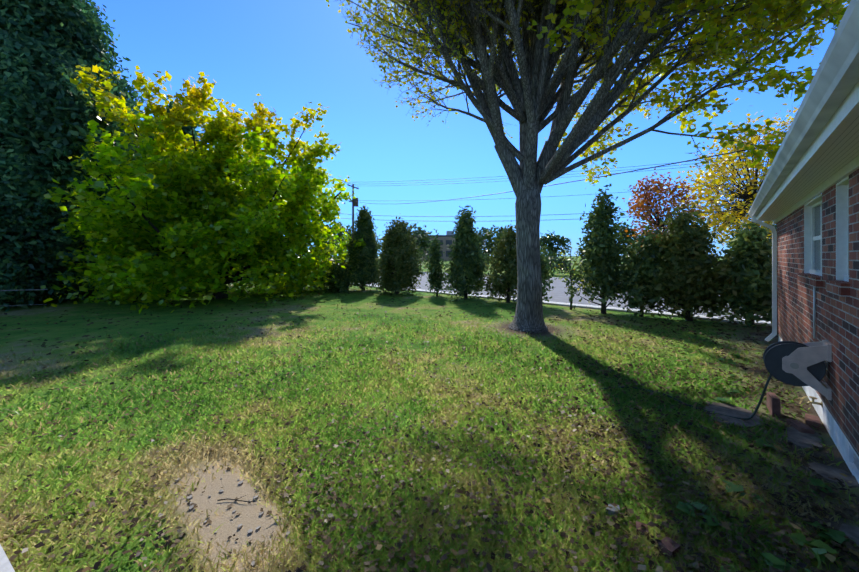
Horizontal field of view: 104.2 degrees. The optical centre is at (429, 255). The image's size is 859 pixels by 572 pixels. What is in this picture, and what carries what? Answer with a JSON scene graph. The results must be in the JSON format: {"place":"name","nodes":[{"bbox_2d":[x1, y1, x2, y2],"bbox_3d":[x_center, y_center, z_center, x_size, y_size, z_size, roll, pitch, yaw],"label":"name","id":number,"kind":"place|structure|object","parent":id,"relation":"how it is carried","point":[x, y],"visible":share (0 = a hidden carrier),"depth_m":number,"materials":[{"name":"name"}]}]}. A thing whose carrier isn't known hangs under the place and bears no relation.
{"place":"outdoors","nodes":[
{"label":"outdoors","id":0,"kind":"place"},
{"bbox_2d":[217,495,260,501],"bbox_3d":[-1.277,1.645,2.264,0.301,0.009,0.060,0,0,1],"label":"twig","id":1,"kind":"object","parent":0,"point":[237,500],"visible":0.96,"depth_m":2.25,"materials":[{"name":"brown wood"}]},
{"bbox_2d":[0,256,858,571],"bbox_3d":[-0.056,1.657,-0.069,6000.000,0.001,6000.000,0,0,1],"label":"ground","id":2,"kind":"structure","parent":0,"point":[64,330],"depth_m":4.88,"materials":[{"name":"green plant"}]},
{"bbox_2d":[0,544,14,571],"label":"concrete slab","id":3,"kind":"structure","parent":2,"relation":"on","point":[5,565],"depth_m":1.75,"materials":[{"name":"white concrete"}]},
{"bbox_2d":[0,289,47,305],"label":"pipe rail fence","id":4,"kind":"object","parent":2,"relation":"on","point":[25,290],"visible":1,"depth_m":8.19,"materials":[{"name":"grey metal"}]},
{"bbox_2d":[1,4,84,303],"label":"evergreen wood","id":5,"kind":"object","parent":2,"relation":"on","point":[47,191],"visible":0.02,"depth_m":10.87,"materials":[{"name":"brown plant"}]},
{"bbox_2d":[0,0,149,311],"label":"tree","id":6,"kind":"object","parent":2,"relation":"on","point":[37,60],"visible":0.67,"depth_m":10.66,"materials":[{"name":"green plant"}]},
{"bbox_2d":[89,92,208,289],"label":"branches","id":7,"kind":"object","parent":2,"relation":"on","point":[187,129],"visible":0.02,"depth_m":17.21,"materials":[{"name":"brown wood"}]},
{"bbox_2d":[41,60,365,313],"bbox_3d":[-8.005,-2.107,13.630,10.108,8.922,10.254,0,0,40],"label":"bush","id":8,"kind":"object","parent":2,"relation":"on","point":[250,224],"depth_m":10.74,"materials":[{"name":"green plant"}]},
{"bbox_2d":[175,474,290,567],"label":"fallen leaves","id":9,"kind":"object","parent":2,"relation":"on","point":[191,507],"visible":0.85,"depth_m":2.13,"materials":[{"name":"brown plant"}]},
{"bbox_2d":[207,257,300,290],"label":"undergrowth","id":10,"kind":"object","parent":2,"relation":"on","point":[242,276],"depth_m":16.88,"materials":[{"name":"plant"}]},
{"bbox_2d":[24,294,586,331],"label":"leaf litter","id":11,"kind":"object","parent":2,"relation":"on","point":[158,307],"visible":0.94,"depth_m":9.03,"materials":[{"name":"brown plant"}]},
{"bbox_2d":[298,242,349,285],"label":"undergrowth","id":12,"kind":"object","parent":2,"relation":"on","point":[330,254],"depth_m":17.50,"materials":[{"name":"green plant"}]},
{"bbox_2d":[311,255,354,287],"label":"undergrowth","id":13,"kind":"object","parent":2,"relation":"on","point":[347,266],"depth_m":15.97,"materials":[{"name":"green plant"}]},
{"bbox_2d":[319,261,351,293],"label":"evergreen tree","id":14,"kind":"object","parent":2,"relation":"on","point":[341,279],"visible":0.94,"depth_m":14.96,"materials":[{"name":"green plant"}]},
{"bbox_2d":[321,221,354,258],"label":"tree","id":15,"kind":"object","parent":2,"relation":"on","point":[340,234],"depth_m":95.57,"materials":[{"name":"green plant"}]},
{"bbox_2d":[347,184,358,240],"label":"utility poles","id":16,"kind":"object","parent":2,"relation":"on","point":[355,204],"visible":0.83,"depth_m":39.94,"materials":[{"name":"brown wood"}]},
{"bbox_2d":[138,98,781,220],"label":"wires","id":17,"kind":"object","parent":16,"relation":"attached to","point":[569,182],"visible":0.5,"depth_m":29.80,"materials":[{"name":"black metal"}]},
{"bbox_2d":[344,205,382,290],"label":"evergreen tree","id":18,"kind":"object","parent":2,"relation":"on","point":[360,256],"visible":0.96,"depth_m":15.73,"materials":[{"name":"green plant"}]},
{"bbox_2d":[0,284,777,346],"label":"leaf debris","id":19,"kind":"object","parent":2,"relation":"on","point":[632,319],"visible":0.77,"depth_m":8.42,"materials":[{"name":"green plant"}]},
{"bbox_2d":[387,242,411,293],"bbox_3d":[-1.336,0.231,14.642,1.485,2.868,1.924,0,0,1],"label":"cedar wood","id":20,"kind":"object","parent":2,"relation":"on","point":[392,273],"visible":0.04,"depth_m":14.53,"materials":[{"name":"brown wood"}]},
{"bbox_2d":[374,216,424,295],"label":"evergreen tree","id":21,"kind":"object","parent":2,"relation":"on","point":[390,253],"visible":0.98,"depth_m":14.05,"materials":[{"name":"green plant"}]},
{"bbox_2d":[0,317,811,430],"bbox_3d":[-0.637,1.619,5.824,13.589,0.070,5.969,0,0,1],"label":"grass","id":22,"kind":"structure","parent":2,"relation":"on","point":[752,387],"depth_m":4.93,"materials":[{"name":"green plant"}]},
{"bbox_2d":[347,559,487,571],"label":"leaf debris","id":23,"kind":"object","parent":2,"relation":"on","point":[409,563],"visible":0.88,"depth_m":1.73,"materials":[{"name":"brown plant"}]},
{"bbox_2d":[407,222,431,252],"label":"tree","id":24,"kind":"object","parent":2,"relation":"on","point":[423,233],"depth_m":101.64,"materials":[{"name":"green plant"}]},
{"bbox_2d":[64,316,784,389],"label":"leaf litter","id":25,"kind":"object","parent":2,"relation":"on","point":[622,350],"visible":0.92,"depth_m":5.36,"materials":[{"name":"brown plant"}]},
{"bbox_2d":[416,246,439,268],"bbox_3d":[-1.479,0.387,33.779,5.221,3.303,4.936,0,0,1],"label":"verge shrub","id":26,"kind":"object","parent":2,"relation":"on","point":[424,262],"depth_m":33.68,"materials":[{"name":"green plant"}]},
{"bbox_2d":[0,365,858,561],"bbox_3d":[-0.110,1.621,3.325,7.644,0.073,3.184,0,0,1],"label":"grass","id":27,"kind":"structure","parent":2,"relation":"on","point":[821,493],"depth_m":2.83,"materials":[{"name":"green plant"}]},
{"bbox_2d":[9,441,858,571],"bbox_3d":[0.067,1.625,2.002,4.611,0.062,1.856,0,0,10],"label":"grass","id":28,"kind":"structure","parent":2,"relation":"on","point":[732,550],"depth_m":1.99,"materials":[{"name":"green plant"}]},
{"bbox_2d":[424,229,446,295],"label":"evergreen tree","id":29,"kind":"object","parent":2,"relation":"on","point":[436,276],"visible":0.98,"depth_m":13.62,"materials":[{"name":"green plant"}]},
{"bbox_2d":[320,536,571,571],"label":"leaf litter","id":30,"kind":"object","parent":2,"relation":"on","point":[328,540],"visible":0.98,"depth_m":1.76,"materials":[{"name":"brown plant"}]},
{"bbox_2d":[82,445,841,571],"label":"leaf litter","id":31,"kind":"object","parent":2,"relation":"on","point":[831,558],"visible":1,"depth_m":1.97,"materials":[{"name":"brown plant"}]},
{"bbox_2d":[453,221,476,298],"bbox_3d":[1.363,0.092,12.998,1.132,3.138,1.488,0,0,1],"label":"cedar wood","id":32,"kind":"object","parent":2,"relation":"on","point":[466,294],"visible":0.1,"depth_m":12.94,"materials":[{"name":"brown wood"}]},
{"bbox_2d":[443,205,488,300],"bbox_3d":[1.384,-0.065,12.927,1.734,3.837,2.122,0,0,1],"label":"evergreen tree","id":33,"kind":"object","parent":2,"relation":"on","point":[466,246],"visible":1,"depth_m":12.55,"materials":[{"name":"green plant"}]},
{"bbox_2d":[477,247,494,269],"bbox_3d":[3.908,0.206,31.040,4.360,3.251,3.895,0,0,1],"label":"verge shrub","id":34,"kind":"object","parent":2,"relation":"on","point":[487,262],"visible":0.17,"depth_m":30.73,"materials":[{"name":"green plant"}]},
{"bbox_2d":[481,220,517,302],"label":"evergreen tree","id":35,"kind":"object","parent":2,"relation":"on","point":[503,249],"visible":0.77,"depth_m":11.82,"materials":[{"name":"green plant"}]},
{"bbox_2d":[497,240,513,302],"bbox_3d":[2.851,0.423,11.989,1.116,2.479,0.726,0,0,1],"label":"cedar wood","id":36,"kind":"object","parent":2,"relation":"on","point":[508,296],"visible":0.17,"depth_m":11.88,"materials":[{"name":"brown wood"}]},
{"bbox_2d":[189,363,858,556],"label":"leaf litter","id":37,"kind":"object","parent":2,"relation":"on","point":[687,483],"visible":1,"depth_m":2.72,"materials":[{"name":"brown plant"}]},
{"bbox_2d":[540,241,558,303],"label":"evergreen tree","id":38,"kind":"object","parent":2,"relation":"on","point":[545,275],"visible":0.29,"depth_m":10.89,"materials":[{"name":"green plant"}]},
{"bbox_2d":[540,248,573,274],"bbox_3d":[10.353,0.667,28.091,4.408,2.760,4.484,0,0,1],"label":"verge shrub","id":39,"kind":"object","parent":2,"relation":"on","point":[560,263],"depth_m":27.59,"materials":[{"name":"green plant"}]},
{"bbox_2d":[551,245,590,309],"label":"tree","id":40,"kind":"object","parent":2,"relation":"on","point":[570,273],"depth_m":10.30,"materials":[{"name":"green plant"}]},
{"bbox_2d":[326,0,844,332],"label":"maple","id":41,"kind":"object","parent":2,"relation":"on","point":[533,95],"depth_m":7.35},
{"bbox_2d":[527,0,850,188],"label":"branches","id":42,"kind":"object","parent":41,"relation":"on","point":[756,7],"depth_m":6.15,"materials":[{"name":"green plant"}]},
{"bbox_2d":[572,221,616,313],"bbox_3d":[4.926,0.062,9.673,1.382,3.195,0.902,0,0,-31],"label":"cedar wood","id":43,"kind":"object","parent":2,"relation":"on","point":[603,308],"visible":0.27,"depth_m":9.59,"materials":[{"name":"brown wood"}]},
{"bbox_2d":[562,181,638,308],"bbox_3d":[4.989,-0.307,9.711,2.162,3.748,1.863,0,0,1],"label":"evergreen tree","id":44,"kind":"object","parent":2,"relation":"on","point":[607,271],"visible":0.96,"depth_m":9.43,"materials":[{"name":"green plant"}]},
{"bbox_2d":[606,504,619,515],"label":"pale stones","id":45,"kind":"object","parent":2,"relation":"on","point":[613,510],"visible":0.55,"depth_m":2.15,"materials":[{"name":"grey stone"}]},
{"bbox_2d":[608,221,641,255],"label":"tree","id":46,"kind":"object","parent":2,"relation":"on","point":[623,227],"depth_m":94.52,"materials":[{"name":"green plant"}]},
{"bbox_2d":[617,215,674,316],"bbox_3d":[5.863,0.330,9.099,1.464,2.931,1.498,0,0,1],"label":"evergreen tree","id":47,"kind":"object","parent":2,"relation":"on","point":[645,259],"visible":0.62,"depth_m":8.95,"materials":[{"name":"green plant"}]},
{"bbox_2d":[639,248,657,316],"bbox_3d":[5.863,0.564,9.128,0.675,2.193,0.702,0,0,1],"label":"cedar wood","id":48,"kind":"object","parent":2,"relation":"on","point":[642,315],"visible":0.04,"depth_m":9.11,"materials":[{"name":"green plant"}]},
{"bbox_2d":[619,168,724,246],"bbox_3d":[25.678,-3.901,36.291,9.222,11.122,8.400,0,0,1],"label":"red maple","id":49,"kind":"object","parent":2,"relation":"on","point":[639,202],"depth_m":36.10,"materials":[{"name":"red plant"}]},
{"bbox_2d":[642,224,711,320],"bbox_3d":[6.466,0.338,8.559,1.813,2.648,1.240,0,0,1],"label":"cedar wood","id":50,"kind":"object","parent":2,"relation":"on","point":[688,317],"visible":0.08,"depth_m":8.52,"materials":[{"name":"brown wood"}]},
{"bbox_2d":[599,374,771,419],"bbox_3d":[2.818,1.325,3.787,1.572,0.661,0.332,0,0,36],"label":"garden hose","id":51,"kind":"object","parent":2,"relation":"on","point":[761,398],"visible":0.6,"depth_m":3.32,"materials":[{"name":"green rubber"}]},
{"bbox_2d":[630,201,745,321],"bbox_3d":[6.473,0.094,8.487,2.345,3.340,2.157,0,0,1],"label":"evergreen tree","id":52,"kind":"object","parent":2,"relation":"on","point":[684,243],"visible":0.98,"depth_m":8.26,"materials":[{"name":"green plant"}]},
{"bbox_2d":[669,148,772,253],"bbox_3d":[35.547,-6.519,38.916,14.838,16.358,12.378,0,0,1],"label":"yellow tree","id":53,"kind":"object","parent":2,"relation":"on","point":[690,176],"depth_m":39.57,"materials":[{"name":"yellow plant"}]},
{"bbox_2d":[636,392,820,559],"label":"loose bricks","id":54,"kind":"object","parent":2,"relation":"on","point":[774,403],"visible":0.85,"depth_m":3.18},
{"bbox_2d":[660,98,818,245],"bbox_3d":[30.271,-6.271,30.925,14.352,15.862,14.578,0,0,1],"label":"yellow tree","id":55,"kind":"object","parent":2,"relation":"on","point":[716,207],"depth_m":30.95,"materials":[{"name":"yellow plant"}]},
{"bbox_2d":[703,216,776,330],"bbox_3d":[7.553,0.545,7.811,1.695,3.046,2.000,0,0,1],"label":"evergreen tree","id":56,"kind":"object","parent":2,"relation":"on","point":[749,252],"visible":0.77,"depth_m":7.62,"materials":[{"name":"green plant"}]},
{"bbox_2d":[726,298,770,326],"bbox_3d":[7.638,0.654,7.847,0.966,2.007,1.307,0,0,1],"label":"cedar wood","id":57,"kind":"object","parent":2,"relation":"on","point":[753,321],"visible":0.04,"depth_m":7.83,"materials":[{"name":"green plant"}]},
{"bbox_2d":[676,352,856,571],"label":"broadleaf weeds","id":58,"kind":"object","parent":2,"relation":"on","point":[837,536],"visible":0.83,"depth_m":1.96,"materials":[{"name":"green plant"}]},
{"bbox_2d":[759,221,776,256],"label":"tree","id":59,"kind":"object","parent":2,"relation":"on","point":[766,236],"depth_m":94.28,"materials":[{"name":"green plant"}]},
{"bbox_2d":[703,402,858,545],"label":"stepping stones","id":60,"kind":"object","parent":2,"relation":"on","point":[796,437],"visible":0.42,"depth_m":2.99,"materials":[{"name":"grey stone"}]},
{"bbox_2d":[748,0,858,482],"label":"house","id":61,"kind":"structure","parent":2,"relation":"on","point":[815,269],"depth_m":2.80,"materials":[{"name":"brick"}]},
{"bbox_2d":[763,340,831,400],"bbox_3d":[3.465,1.030,3.170,0.420,0.491,0.227,0,0,42],"label":"hose reel","id":62,"kind":"object","parent":61,"relation":"attached to","point":[793,363],"visible":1,"depth_m":3.09,"materials":[{"name":"plastic"}]},
{"bbox_2d":[806,396,822,406],"bbox_3d":[3.882,1.475,3.375,0.112,0.089,0.060,0,0,42],"label":"spigot","id":63,"kind":"object","parent":61,"relation":"attached to","point":[813,402],"visible":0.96,"depth_m":3.37,"materials":[{"name":"gold metal"}]},
{"bbox_2d":[407,230,479,260],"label":"building","id":64,"kind":"structure","parent":0,"point":[446,239],"depth_m":109.87,"materials":[{"name":"brick"}]},
{"bbox_2d":[87,0,848,255],"label":"sky","id":65,"kind":"structure","parent":0,"point":[294,54],"materials":[{"name":"blue"}]},
{"bbox_2d":[477,225,504,255],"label":"tree","id":66,"kind":"object","parent":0,"point":[489,236],"depth_m":97.74,"materials":[{"name":"green plant"}]},
{"bbox_2d":[540,230,575,258],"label":"tree","id":67,"kind":"object","parent":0,"point":[561,241],"depth_m":108.53,"materials":[{"name":"green plant"}]},
{"bbox_2d":[358,272,770,321],"bbox_3d":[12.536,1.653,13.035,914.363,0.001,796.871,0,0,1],"label":"road","id":68,"kind":"structure","parent":0,"point":[557,293],"depth_m":14.32,"materials":[{"name":"grey asphalt"}]},
{"bbox_2d":[366,272,771,325],"bbox_3d":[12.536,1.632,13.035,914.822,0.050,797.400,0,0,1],"label":"road kerb","id":69,"kind":"structure","parent":68,"relation":"on","point":[625,310],"depth_m":10.41,"materials":[{"name":"concrete"}]},
{"bbox_2d":[374,278,764,321],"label":"road edge lines","id":70,"kind":"object","parent":68,"relation":"on","point":[593,305],"visible":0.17,"depth_m":10.69,"materials":[{"name":"white paint"}]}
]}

